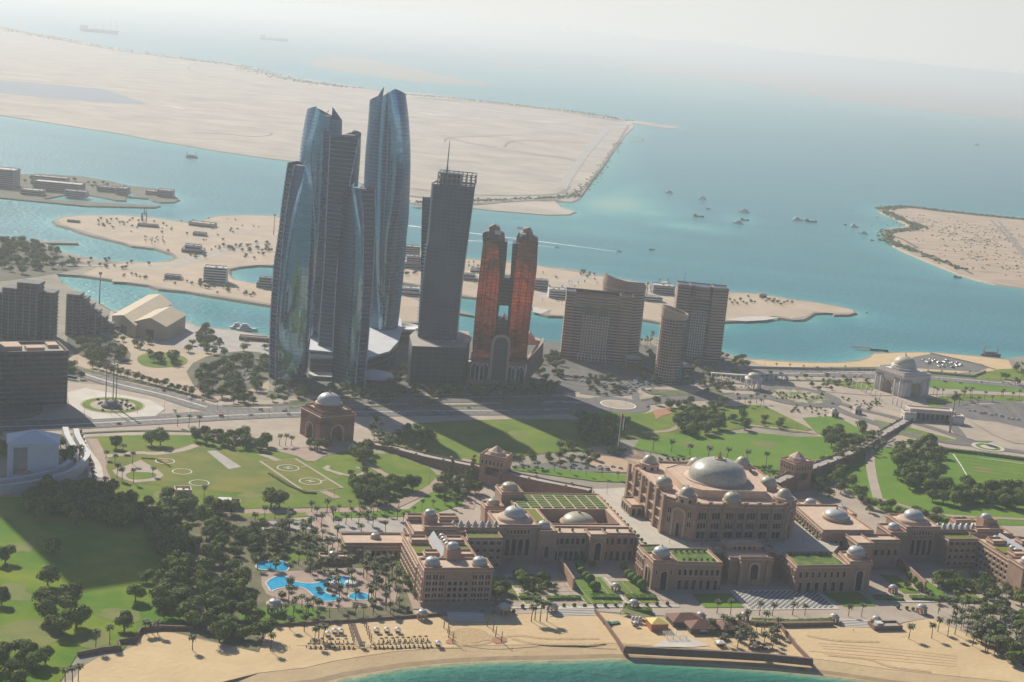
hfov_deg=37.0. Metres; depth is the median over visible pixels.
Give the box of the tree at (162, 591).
[147,584,170,599]
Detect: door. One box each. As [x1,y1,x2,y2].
[120,325,126,333]
[146,329,153,338]
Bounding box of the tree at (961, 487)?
[955,483,971,492]
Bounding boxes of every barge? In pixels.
[186,155,197,157]
[980,345,1000,356]
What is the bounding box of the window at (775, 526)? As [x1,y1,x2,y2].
[772,522,780,529]
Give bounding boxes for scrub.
[0,242,87,280]
[2,27,389,91]
[410,195,548,200]
[411,97,622,121]
[414,199,559,206]
[578,125,628,195]
[907,207,1023,219]
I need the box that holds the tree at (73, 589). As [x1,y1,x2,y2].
[60,582,83,599]
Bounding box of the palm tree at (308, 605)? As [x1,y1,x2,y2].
[304,602,313,614]
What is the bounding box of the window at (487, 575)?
[485,573,490,579]
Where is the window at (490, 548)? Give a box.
[489,547,494,552]
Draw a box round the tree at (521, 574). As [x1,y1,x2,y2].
[515,569,529,580]
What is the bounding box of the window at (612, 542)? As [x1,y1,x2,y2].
[610,537,615,544]
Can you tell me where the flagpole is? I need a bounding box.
[613,413,625,455]
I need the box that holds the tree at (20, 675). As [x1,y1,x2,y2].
[9,668,29,681]
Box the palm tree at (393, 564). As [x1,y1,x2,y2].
[389,561,395,575]
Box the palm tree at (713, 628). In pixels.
[710,625,716,635]
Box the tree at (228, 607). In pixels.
[218,600,237,614]
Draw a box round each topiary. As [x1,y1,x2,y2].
[575,561,582,568]
[577,567,585,573]
[582,571,590,578]
[585,574,594,583]
[590,581,600,590]
[620,562,627,568]
[624,569,631,576]
[628,572,636,580]
[632,575,642,583]
[637,579,646,588]
[907,571,911,578]
[911,576,917,584]
[915,581,922,589]
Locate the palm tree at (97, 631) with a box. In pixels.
[92,628,101,647]
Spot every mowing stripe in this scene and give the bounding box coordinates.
[957,456,1023,464]
[961,463,1023,471]
[963,460,1020,467]
[965,470,1023,478]
[967,467,1020,474]
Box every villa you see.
[181,243,205,253]
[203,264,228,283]
[256,276,271,288]
[402,285,419,295]
[404,254,420,268]
[405,244,419,256]
[463,272,477,280]
[534,278,549,290]
[547,286,565,298]
[650,282,674,294]
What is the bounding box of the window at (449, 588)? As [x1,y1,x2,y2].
[446,586,451,591]
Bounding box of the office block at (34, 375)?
[0,341,68,419]
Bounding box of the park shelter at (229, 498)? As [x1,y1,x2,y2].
[219,497,240,509]
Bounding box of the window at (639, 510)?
[636,508,641,515]
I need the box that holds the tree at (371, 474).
[366,472,382,477]
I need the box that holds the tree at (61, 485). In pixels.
[54,482,68,490]
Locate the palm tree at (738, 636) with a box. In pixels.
[734,633,744,646]
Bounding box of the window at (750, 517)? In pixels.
[746,512,755,520]
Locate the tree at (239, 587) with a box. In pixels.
[232,580,246,600]
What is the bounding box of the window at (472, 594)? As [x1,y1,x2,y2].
[470,592,476,597]
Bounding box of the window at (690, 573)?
[688,568,692,575]
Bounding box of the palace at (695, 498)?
[624,451,797,541]
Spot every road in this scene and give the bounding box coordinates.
[0,402,604,431]
[57,240,469,269]
[69,365,257,410]
[149,458,471,513]
[170,248,257,268]
[229,366,262,392]
[270,396,602,409]
[284,389,534,391]
[305,510,338,551]
[359,440,591,492]
[400,384,417,407]
[462,484,487,508]
[535,273,596,296]
[542,391,565,404]
[587,397,649,412]
[625,379,639,399]
[636,394,766,404]
[645,281,667,294]
[693,381,754,389]
[728,369,1023,388]
[755,385,841,406]
[774,416,913,493]
[822,390,1023,395]
[824,401,1023,453]
[840,402,982,442]
[938,400,1021,441]
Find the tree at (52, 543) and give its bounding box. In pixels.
[41,537,61,552]
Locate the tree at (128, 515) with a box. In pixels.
[113,511,131,526]
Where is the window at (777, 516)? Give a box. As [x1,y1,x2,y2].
[773,512,782,520]
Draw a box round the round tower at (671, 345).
[654,304,688,383]
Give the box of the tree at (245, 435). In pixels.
[240,433,254,440]
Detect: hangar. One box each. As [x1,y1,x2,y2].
[112,294,171,337]
[135,306,186,340]
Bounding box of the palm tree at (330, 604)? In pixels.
[326,602,333,617]
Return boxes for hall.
[0,167,20,187]
[20,187,45,195]
[32,174,69,180]
[33,179,85,192]
[64,189,88,197]
[97,185,115,192]
[116,186,129,195]
[145,189,156,194]
[157,188,174,197]
[795,504,900,567]
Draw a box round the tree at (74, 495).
[64,489,81,502]
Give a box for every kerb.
[0,408,568,426]
[77,371,206,406]
[600,400,635,408]
[740,372,823,373]
[828,372,1020,384]
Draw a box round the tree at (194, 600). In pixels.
[186,595,204,613]
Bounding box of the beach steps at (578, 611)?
[545,607,595,615]
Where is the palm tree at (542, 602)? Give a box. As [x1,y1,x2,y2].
[537,599,546,621]
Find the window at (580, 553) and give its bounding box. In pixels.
[579,550,584,560]
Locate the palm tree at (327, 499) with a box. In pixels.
[324,497,331,512]
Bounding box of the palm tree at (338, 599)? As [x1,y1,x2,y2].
[336,597,342,609]
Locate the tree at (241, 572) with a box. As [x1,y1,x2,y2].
[233,566,252,583]
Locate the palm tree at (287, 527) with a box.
[284,525,290,535]
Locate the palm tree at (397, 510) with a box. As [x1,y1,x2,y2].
[394,507,401,519]
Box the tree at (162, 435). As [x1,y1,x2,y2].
[154,427,169,444]
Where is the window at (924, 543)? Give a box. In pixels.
[920,539,927,555]
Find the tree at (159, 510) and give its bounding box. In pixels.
[151,506,170,522]
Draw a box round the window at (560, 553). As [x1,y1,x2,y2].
[557,550,562,560]
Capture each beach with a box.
[73,612,1023,681]
[311,640,392,649]
[448,634,494,644]
[449,628,489,643]
[486,634,600,640]
[512,638,605,644]
[748,353,1011,372]
[807,635,879,642]
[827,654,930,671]
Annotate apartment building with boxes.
[0,279,58,340]
[65,291,115,335]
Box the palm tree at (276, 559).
[272,556,280,568]
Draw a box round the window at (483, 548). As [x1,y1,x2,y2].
[482,547,487,552]
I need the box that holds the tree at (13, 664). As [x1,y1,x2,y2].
[4,657,26,671]
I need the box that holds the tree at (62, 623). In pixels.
[50,616,71,634]
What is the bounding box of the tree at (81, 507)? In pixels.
[73,502,88,513]
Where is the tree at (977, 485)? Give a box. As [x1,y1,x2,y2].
[972,482,983,488]
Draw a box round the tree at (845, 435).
[839,432,853,440]
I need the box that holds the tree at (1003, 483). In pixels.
[997,479,1010,488]
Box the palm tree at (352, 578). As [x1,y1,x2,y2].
[350,576,356,587]
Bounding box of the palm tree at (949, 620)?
[946,618,952,636]
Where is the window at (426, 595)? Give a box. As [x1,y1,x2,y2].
[424,593,430,597]
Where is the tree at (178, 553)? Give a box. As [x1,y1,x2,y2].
[170,549,193,566]
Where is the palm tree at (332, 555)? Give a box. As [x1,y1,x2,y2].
[328,552,335,565]
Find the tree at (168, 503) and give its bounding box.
[162,501,171,507]
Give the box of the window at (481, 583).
[478,580,483,585]
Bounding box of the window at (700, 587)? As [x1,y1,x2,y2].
[698,579,703,589]
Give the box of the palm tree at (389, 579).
[386,576,394,597]
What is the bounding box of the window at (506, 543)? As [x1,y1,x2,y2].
[503,538,510,556]
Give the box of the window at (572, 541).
[570,537,575,544]
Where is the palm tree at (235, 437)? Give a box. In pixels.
[232,434,237,446]
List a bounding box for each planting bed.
[265,390,289,396]
[307,386,373,391]
[408,399,439,403]
[645,389,689,394]
[696,388,723,395]
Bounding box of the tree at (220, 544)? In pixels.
[210,539,225,549]
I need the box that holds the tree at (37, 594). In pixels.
[31,586,50,601]
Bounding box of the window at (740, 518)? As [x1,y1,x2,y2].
[738,512,743,520]
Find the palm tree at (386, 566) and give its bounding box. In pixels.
[383,564,389,581]
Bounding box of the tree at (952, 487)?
[948,484,958,491]
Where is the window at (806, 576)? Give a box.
[804,571,809,578]
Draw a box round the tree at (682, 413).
[673,410,691,417]
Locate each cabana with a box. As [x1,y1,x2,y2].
[435,640,441,646]
[715,640,725,646]
[718,633,728,639]
[749,643,759,649]
[752,641,762,647]
[759,643,769,649]
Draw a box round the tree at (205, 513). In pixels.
[194,505,215,521]
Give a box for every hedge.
[141,457,171,466]
[268,473,316,493]
[392,556,406,582]
[518,595,541,599]
[546,595,580,599]
[590,593,620,599]
[623,605,652,613]
[626,593,657,599]
[751,617,832,621]
[873,594,903,600]
[909,594,981,602]
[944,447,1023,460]
[1004,407,1015,416]
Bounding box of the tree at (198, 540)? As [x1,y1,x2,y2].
[189,535,204,548]
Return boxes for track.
[187,65,335,94]
[414,186,570,195]
[444,135,509,141]
[445,643,533,646]
[450,138,582,164]
[503,140,577,146]
[556,126,611,188]
[815,651,954,663]
[822,643,952,655]
[823,653,948,665]
[824,648,950,660]
[830,646,956,658]
[989,219,1023,256]
[997,220,1023,252]
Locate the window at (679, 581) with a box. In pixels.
[676,579,682,589]
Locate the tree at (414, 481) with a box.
[405,474,422,490]
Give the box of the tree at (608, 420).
[602,415,613,426]
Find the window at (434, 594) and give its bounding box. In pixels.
[430,592,436,597]
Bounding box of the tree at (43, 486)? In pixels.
[37,481,48,493]
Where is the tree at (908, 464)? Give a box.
[902,461,915,467]
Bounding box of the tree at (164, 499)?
[154,496,175,508]
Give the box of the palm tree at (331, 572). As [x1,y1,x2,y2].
[327,570,334,577]
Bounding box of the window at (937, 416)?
[935,414,939,420]
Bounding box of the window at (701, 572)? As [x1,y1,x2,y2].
[699,568,703,576]
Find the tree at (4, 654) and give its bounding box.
[0,647,10,660]
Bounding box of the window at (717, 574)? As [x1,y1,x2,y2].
[715,569,719,576]
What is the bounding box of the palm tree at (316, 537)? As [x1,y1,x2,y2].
[314,535,320,547]
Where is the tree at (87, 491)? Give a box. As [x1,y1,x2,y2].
[76,484,96,501]
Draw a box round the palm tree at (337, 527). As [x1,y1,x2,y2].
[334,525,341,536]
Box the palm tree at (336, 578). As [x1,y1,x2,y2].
[332,576,340,592]
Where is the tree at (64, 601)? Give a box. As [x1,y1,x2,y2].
[56,594,77,609]
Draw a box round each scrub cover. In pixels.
[0,28,363,87]
[387,92,632,120]
[416,142,622,202]
[851,210,1023,275]
[875,205,1023,219]
[877,210,968,269]
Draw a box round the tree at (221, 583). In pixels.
[210,578,229,588]
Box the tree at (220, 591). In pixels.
[213,587,224,594]
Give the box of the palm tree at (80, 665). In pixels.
[76,662,84,680]
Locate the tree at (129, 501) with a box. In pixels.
[123,498,136,503]
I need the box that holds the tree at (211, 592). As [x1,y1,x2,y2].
[204,589,220,597]
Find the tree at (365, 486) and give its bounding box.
[360,483,378,498]
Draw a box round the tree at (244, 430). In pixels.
[234,425,251,436]
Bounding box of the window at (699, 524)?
[696,522,705,528]
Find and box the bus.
[68,375,77,379]
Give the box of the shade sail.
[620,608,649,618]
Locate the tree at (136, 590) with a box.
[126,584,146,601]
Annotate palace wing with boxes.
[494,479,635,563]
[634,543,723,589]
[780,544,872,591]
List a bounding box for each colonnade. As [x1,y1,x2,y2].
[711,372,747,381]
[756,372,787,381]
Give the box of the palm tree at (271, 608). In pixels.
[267,605,275,617]
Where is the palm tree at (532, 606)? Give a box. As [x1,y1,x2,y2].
[529,603,538,621]
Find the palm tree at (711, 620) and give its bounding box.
[708,617,716,633]
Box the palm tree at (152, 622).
[149,620,155,633]
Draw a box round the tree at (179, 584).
[173,582,190,588]
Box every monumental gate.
[300,390,355,442]
[873,354,931,396]
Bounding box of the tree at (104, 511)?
[96,505,114,522]
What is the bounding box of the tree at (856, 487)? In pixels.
[852,484,868,494]
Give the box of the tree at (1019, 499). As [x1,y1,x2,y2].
[1012,493,1023,507]
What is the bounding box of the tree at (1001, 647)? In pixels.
[991,634,1008,650]
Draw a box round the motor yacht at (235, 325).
[230,322,240,328]
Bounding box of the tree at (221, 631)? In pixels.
[208,619,230,641]
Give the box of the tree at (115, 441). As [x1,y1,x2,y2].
[109,435,122,447]
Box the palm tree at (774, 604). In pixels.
[770,602,778,615]
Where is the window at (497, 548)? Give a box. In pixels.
[495,547,501,552]
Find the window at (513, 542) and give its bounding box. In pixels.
[510,538,516,556]
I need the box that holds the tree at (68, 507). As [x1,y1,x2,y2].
[60,501,76,515]
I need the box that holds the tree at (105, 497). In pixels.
[94,490,116,504]
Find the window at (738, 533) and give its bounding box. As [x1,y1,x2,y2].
[736,531,741,537]
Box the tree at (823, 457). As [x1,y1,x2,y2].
[820,455,832,459]
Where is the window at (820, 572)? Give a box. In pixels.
[817,571,821,578]
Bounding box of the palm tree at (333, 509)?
[330,507,337,521]
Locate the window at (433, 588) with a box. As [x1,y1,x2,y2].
[431,586,437,591]
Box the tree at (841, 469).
[828,467,845,476]
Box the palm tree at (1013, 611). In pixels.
[1008,609,1017,623]
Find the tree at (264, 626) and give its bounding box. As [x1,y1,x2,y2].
[250,617,277,638]
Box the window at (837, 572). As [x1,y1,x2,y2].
[835,570,840,577]
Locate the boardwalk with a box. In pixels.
[351,622,363,646]
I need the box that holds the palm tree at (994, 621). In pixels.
[989,618,997,635]
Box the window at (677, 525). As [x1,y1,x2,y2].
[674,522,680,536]
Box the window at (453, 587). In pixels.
[452,586,457,591]
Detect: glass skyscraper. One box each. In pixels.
[269,160,316,382]
[299,106,341,336]
[318,129,360,346]
[332,183,375,385]
[364,87,410,330]
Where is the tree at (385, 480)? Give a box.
[376,476,389,483]
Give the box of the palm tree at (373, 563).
[370,561,379,581]
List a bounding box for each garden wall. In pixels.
[77,625,193,656]
[275,612,444,625]
[558,556,574,589]
[594,608,624,652]
[624,645,812,665]
[734,365,985,376]
[751,620,833,626]
[780,623,812,664]
[898,558,926,591]
[930,352,995,369]
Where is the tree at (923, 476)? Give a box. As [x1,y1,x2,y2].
[916,473,931,481]
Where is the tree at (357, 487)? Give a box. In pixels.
[352,482,362,498]
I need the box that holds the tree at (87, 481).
[79,477,97,492]
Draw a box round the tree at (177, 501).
[172,497,185,507]
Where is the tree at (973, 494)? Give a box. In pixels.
[962,489,979,502]
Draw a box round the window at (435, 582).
[432,580,437,585]
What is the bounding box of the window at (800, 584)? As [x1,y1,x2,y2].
[797,582,802,591]
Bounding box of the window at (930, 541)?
[926,539,932,555]
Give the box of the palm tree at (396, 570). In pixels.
[393,567,401,583]
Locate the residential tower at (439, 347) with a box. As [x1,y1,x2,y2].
[407,140,476,385]
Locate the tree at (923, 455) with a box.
[916,448,933,460]
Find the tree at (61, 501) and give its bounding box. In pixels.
[49,495,71,512]
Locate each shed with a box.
[67,219,79,222]
[137,222,158,227]
[164,273,181,279]
[188,220,216,227]
[193,231,206,236]
[469,266,479,272]
[645,294,662,301]
[758,293,766,297]
[869,349,887,351]
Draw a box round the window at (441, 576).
[439,574,445,579]
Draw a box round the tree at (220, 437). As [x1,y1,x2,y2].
[216,432,229,443]
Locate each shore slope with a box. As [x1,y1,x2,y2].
[0,115,672,215]
[0,192,179,208]
[46,221,1005,681]
[305,56,493,84]
[878,210,1023,288]
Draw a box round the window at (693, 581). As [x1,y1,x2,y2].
[690,579,696,589]
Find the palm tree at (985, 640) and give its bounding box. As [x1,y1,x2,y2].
[982,636,989,650]
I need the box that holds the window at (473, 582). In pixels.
[471,580,477,585]
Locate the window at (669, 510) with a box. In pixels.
[667,505,672,513]
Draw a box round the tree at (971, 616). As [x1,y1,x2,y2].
[969,610,985,621]
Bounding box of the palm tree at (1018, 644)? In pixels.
[1014,641,1022,648]
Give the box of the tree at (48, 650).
[36,645,54,662]
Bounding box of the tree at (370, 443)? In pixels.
[359,439,374,450]
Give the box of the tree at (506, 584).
[497,579,511,589]
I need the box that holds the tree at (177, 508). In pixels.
[162,506,181,519]
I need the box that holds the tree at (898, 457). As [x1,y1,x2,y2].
[891,451,907,467]
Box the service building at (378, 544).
[339,532,402,557]
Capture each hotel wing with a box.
[400,504,558,605]
[876,507,1023,598]
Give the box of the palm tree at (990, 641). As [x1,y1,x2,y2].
[986,637,993,651]
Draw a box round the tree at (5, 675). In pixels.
[0,665,11,681]
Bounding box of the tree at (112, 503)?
[105,500,126,510]
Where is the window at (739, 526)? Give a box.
[737,522,742,529]
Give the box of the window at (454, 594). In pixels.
[451,592,456,597]
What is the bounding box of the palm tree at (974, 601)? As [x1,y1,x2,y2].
[971,598,978,609]
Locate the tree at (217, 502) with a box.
[203,495,222,509]
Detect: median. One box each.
[60,430,226,434]
[72,366,218,401]
[223,392,564,405]
[288,392,387,401]
[290,403,573,407]
[641,393,734,400]
[741,379,873,382]
[827,367,874,367]
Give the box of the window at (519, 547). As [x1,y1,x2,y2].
[516,538,523,556]
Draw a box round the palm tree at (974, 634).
[969,632,977,645]
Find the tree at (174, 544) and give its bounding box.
[157,539,181,551]
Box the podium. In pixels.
[467,379,530,390]
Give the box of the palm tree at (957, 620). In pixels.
[953,617,962,634]
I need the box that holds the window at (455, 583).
[452,580,457,585]
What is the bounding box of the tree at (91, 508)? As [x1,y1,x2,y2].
[84,503,106,519]
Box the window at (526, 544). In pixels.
[523,538,530,556]
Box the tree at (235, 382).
[230,379,242,387]
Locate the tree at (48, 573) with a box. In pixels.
[36,564,60,585]
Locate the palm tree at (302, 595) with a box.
[299,593,306,607]
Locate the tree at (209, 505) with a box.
[200,503,214,508]
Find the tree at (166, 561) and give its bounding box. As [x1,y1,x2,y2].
[159,555,177,567]
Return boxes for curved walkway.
[0,427,89,495]
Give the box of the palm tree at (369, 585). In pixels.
[366,582,373,597]
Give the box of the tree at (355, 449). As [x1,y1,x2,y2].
[351,445,360,457]
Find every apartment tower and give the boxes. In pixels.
[602,271,645,354]
[674,273,728,361]
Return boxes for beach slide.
[603,620,619,625]
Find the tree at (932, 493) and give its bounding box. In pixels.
[925,489,939,500]
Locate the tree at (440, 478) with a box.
[436,473,447,481]
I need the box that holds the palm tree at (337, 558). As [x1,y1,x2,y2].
[333,556,340,571]
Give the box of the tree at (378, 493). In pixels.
[369,487,390,500]
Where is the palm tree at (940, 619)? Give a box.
[936,616,944,631]
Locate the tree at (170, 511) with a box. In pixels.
[164,507,175,521]
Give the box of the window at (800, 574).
[798,571,802,578]
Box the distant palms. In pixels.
[144,235,1023,599]
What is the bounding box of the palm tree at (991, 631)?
[987,628,995,644]
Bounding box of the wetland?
[0,80,145,103]
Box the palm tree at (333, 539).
[331,537,337,547]
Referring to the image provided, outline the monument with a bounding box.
[101,358,120,408]
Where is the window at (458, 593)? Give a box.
[457,592,462,597]
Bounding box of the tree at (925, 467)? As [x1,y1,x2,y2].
[916,464,929,472]
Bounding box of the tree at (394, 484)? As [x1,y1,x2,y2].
[390,481,399,492]
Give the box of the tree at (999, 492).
[991,489,1003,501]
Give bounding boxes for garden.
[171,511,413,651]
[494,576,517,596]
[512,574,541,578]
[574,577,621,602]
[612,581,656,602]
[769,388,827,402]
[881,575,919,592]
[921,576,947,595]
[944,579,979,597]
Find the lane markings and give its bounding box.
[0,366,1023,429]
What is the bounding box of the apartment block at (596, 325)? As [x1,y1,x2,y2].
[560,287,633,363]
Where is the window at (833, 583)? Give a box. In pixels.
[830,581,836,591]
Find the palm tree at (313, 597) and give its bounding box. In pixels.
[311,595,316,610]
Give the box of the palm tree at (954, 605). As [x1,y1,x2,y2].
[950,602,957,619]
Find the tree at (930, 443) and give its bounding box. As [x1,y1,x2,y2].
[924,439,938,449]
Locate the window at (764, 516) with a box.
[760,512,769,520]
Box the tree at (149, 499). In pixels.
[143,495,155,505]
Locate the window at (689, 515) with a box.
[687,511,692,518]
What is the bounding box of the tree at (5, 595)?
[0,586,11,603]
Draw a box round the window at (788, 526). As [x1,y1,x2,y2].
[786,524,789,537]
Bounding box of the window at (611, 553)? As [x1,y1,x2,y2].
[608,550,613,560]
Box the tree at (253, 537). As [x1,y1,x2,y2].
[247,532,264,543]
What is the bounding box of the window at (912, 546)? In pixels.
[908,539,915,555]
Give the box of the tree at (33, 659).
[23,650,46,668]
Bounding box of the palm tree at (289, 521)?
[285,518,292,533]
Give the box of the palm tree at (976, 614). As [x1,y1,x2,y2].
[972,611,981,619]
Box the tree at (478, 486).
[468,479,483,492]
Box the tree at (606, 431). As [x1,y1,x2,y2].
[600,427,610,436]
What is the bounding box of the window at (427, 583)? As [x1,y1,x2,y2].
[425,580,431,585]
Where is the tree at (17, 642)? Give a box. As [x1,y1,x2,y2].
[12,638,31,650]
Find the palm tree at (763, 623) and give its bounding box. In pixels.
[759,620,767,631]
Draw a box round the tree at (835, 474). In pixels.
[828,470,842,482]
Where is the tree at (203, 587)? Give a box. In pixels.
[195,580,213,594]
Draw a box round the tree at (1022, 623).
[1012,618,1023,633]
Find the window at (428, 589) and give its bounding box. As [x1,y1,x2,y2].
[424,586,430,591]
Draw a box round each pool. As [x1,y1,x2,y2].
[255,560,289,571]
[265,575,357,601]
[347,592,370,600]
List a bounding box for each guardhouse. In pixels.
[829,408,838,417]
[852,405,862,414]
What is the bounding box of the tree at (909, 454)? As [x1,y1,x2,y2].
[900,449,913,457]
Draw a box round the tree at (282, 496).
[272,489,289,506]
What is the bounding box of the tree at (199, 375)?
[194,371,208,380]
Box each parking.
[257,521,310,529]
[334,520,404,532]
[517,461,632,472]
[557,373,637,387]
[580,387,638,395]
[913,354,987,371]
[949,403,1023,427]
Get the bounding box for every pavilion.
[318,550,347,563]
[400,323,417,340]
[621,496,643,515]
[744,371,762,389]
[797,498,820,503]
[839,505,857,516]
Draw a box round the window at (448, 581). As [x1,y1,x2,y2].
[447,580,452,585]
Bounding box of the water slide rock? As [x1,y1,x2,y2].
[329,580,357,587]
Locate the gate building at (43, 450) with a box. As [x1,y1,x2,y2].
[6,429,59,476]
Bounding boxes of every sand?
[58,215,852,321]
[68,338,268,402]
[108,310,268,354]
[112,271,170,286]
[294,654,905,681]
[418,112,456,116]
[446,639,455,643]
[491,636,506,642]
[525,120,563,122]
[533,307,548,313]
[653,408,671,418]
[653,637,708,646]
[726,316,778,320]
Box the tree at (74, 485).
[65,480,81,490]
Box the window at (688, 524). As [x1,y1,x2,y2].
[686,520,690,528]
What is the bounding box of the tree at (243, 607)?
[235,598,257,617]
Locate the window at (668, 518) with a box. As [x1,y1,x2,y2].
[665,515,670,522]
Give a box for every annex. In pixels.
[623,354,642,365]
[682,364,694,372]
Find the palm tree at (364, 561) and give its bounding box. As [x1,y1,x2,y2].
[359,558,368,577]
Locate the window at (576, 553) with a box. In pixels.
[573,550,578,560]
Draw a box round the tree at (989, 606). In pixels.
[980,601,997,615]
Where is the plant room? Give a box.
[174,486,191,496]
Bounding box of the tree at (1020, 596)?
[1012,589,1023,605]
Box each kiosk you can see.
[266,598,282,614]
[417,609,428,620]
[497,602,510,615]
[546,602,558,612]
[611,581,620,591]
[628,598,639,606]
[697,610,706,618]
[739,611,749,620]
[829,613,839,623]
[871,615,881,620]
[888,584,897,593]
[916,603,927,614]
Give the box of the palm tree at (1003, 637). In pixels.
[999,634,1007,653]
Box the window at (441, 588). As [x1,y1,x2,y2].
[438,586,443,591]
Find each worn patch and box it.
[0,582,31,600]
[0,619,67,652]
[7,541,34,551]
[72,631,112,647]
[98,608,140,621]
[154,491,174,498]
[237,493,260,498]
[508,430,527,436]
[680,441,699,446]
[749,441,776,447]
[972,466,992,473]
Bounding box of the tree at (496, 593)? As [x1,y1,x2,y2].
[491,588,505,599]
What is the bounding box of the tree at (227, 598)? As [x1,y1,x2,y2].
[221,594,229,603]
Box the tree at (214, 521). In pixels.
[204,515,221,528]
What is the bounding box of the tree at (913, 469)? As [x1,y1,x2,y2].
[908,465,921,471]
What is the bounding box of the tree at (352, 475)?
[348,473,360,485]
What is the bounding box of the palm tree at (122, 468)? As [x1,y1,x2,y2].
[119,466,125,478]
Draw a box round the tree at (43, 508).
[34,502,52,519]
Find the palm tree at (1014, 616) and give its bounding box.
[1010,613,1019,628]
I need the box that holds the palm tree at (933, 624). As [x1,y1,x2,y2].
[928,621,936,637]
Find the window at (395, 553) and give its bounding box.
[393,550,398,556]
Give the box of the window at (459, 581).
[458,580,463,585]
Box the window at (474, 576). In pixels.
[471,574,478,579]
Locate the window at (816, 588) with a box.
[813,581,819,590]
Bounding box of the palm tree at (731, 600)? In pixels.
[727,598,735,614]
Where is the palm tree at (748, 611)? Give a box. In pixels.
[744,608,751,621]
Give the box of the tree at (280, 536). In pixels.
[273,532,285,542]
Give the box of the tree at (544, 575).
[536,571,550,582]
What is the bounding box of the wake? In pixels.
[409,225,609,250]
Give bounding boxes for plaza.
[0,362,1023,456]
[67,388,164,418]
[80,397,144,412]
[269,330,733,394]
[279,445,349,460]
[587,444,644,471]
[601,400,634,408]
[605,450,630,457]
[968,419,1023,443]
[971,442,1004,451]
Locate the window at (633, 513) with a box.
[631,508,636,515]
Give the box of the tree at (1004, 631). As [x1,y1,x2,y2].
[986,625,1008,635]
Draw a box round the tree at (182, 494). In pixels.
[176,490,191,498]
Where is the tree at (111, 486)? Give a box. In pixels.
[93,478,119,495]
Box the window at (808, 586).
[805,581,811,590]
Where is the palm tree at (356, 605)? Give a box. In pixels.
[352,603,358,615]
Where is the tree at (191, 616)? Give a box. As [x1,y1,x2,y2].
[182,610,200,625]
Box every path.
[72,436,102,476]
[87,439,110,480]
[102,224,273,234]
[105,444,199,456]
[113,460,163,481]
[186,231,258,242]
[208,450,240,468]
[259,454,279,460]
[319,490,339,498]
[324,465,363,475]
[351,450,388,476]
[390,559,419,608]
[504,574,529,606]
[511,605,679,607]
[604,577,627,602]
[642,424,680,432]
[734,422,816,433]
[866,449,881,497]
[876,435,894,445]
[876,497,1023,519]
[893,600,995,601]
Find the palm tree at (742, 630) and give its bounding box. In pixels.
[738,628,745,643]
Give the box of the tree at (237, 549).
[229,545,243,555]
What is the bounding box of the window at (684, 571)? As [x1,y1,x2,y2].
[683,568,687,575]
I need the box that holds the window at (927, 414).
[925,413,930,420]
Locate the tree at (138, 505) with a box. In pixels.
[134,501,145,509]
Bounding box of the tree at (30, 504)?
[22,499,38,511]
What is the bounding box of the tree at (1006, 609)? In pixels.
[996,603,1011,615]
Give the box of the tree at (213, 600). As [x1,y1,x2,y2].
[205,594,225,608]
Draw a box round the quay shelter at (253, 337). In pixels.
[239,334,268,341]
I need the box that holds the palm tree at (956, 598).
[951,596,959,608]
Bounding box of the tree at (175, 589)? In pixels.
[171,587,188,602]
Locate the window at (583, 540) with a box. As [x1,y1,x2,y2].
[580,537,585,544]
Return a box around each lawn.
[0,497,183,681]
[67,334,130,362]
[82,397,142,412]
[92,435,437,508]
[106,446,339,492]
[126,472,156,478]
[137,352,186,366]
[186,351,270,395]
[232,513,308,518]
[236,605,328,622]
[261,547,316,562]
[334,481,464,517]
[391,419,597,462]
[511,467,625,481]
[570,410,645,433]
[596,405,812,438]
[634,433,853,476]
[692,593,743,607]
[803,416,864,435]
[824,592,875,605]
[825,380,872,389]
[839,447,1023,525]
[874,419,990,442]
[926,368,1023,380]
[926,394,1023,406]
[929,380,1023,391]
[975,443,1000,449]
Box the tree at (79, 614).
[61,604,92,627]
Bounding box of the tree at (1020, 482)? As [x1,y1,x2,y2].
[1015,479,1023,488]
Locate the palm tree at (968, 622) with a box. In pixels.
[965,620,971,635]
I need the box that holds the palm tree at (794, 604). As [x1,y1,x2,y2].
[790,600,798,614]
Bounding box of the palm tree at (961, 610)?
[959,607,966,620]
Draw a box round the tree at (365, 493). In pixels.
[361,488,375,501]
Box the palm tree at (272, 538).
[269,535,276,552]
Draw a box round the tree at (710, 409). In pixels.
[703,406,717,418]
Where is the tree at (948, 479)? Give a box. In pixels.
[939,476,953,485]
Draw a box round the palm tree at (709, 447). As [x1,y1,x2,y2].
[706,445,712,456]
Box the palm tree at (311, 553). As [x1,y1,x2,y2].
[306,550,315,561]
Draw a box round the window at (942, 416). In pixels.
[939,414,944,421]
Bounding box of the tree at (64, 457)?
[61,452,74,460]
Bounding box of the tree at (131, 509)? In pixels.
[120,504,138,518]
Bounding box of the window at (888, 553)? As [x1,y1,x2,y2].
[886,548,891,555]
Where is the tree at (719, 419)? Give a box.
[710,413,725,427]
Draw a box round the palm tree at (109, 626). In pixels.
[104,624,114,644]
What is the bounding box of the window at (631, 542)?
[629,537,634,544]
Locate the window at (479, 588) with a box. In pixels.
[477,586,483,591]
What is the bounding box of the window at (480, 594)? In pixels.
[476,592,482,597]
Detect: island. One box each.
[0,26,679,214]
[0,174,178,206]
[307,56,492,84]
[482,62,547,67]
[616,62,1023,119]
[881,208,1023,287]
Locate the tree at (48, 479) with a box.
[38,474,58,486]
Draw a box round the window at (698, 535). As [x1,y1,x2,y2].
[695,530,705,538]
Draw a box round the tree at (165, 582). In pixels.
[155,577,176,591]
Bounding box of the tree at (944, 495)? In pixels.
[938,490,949,502]
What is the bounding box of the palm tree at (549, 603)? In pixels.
[544,600,553,620]
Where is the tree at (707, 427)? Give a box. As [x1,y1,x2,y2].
[698,421,715,433]

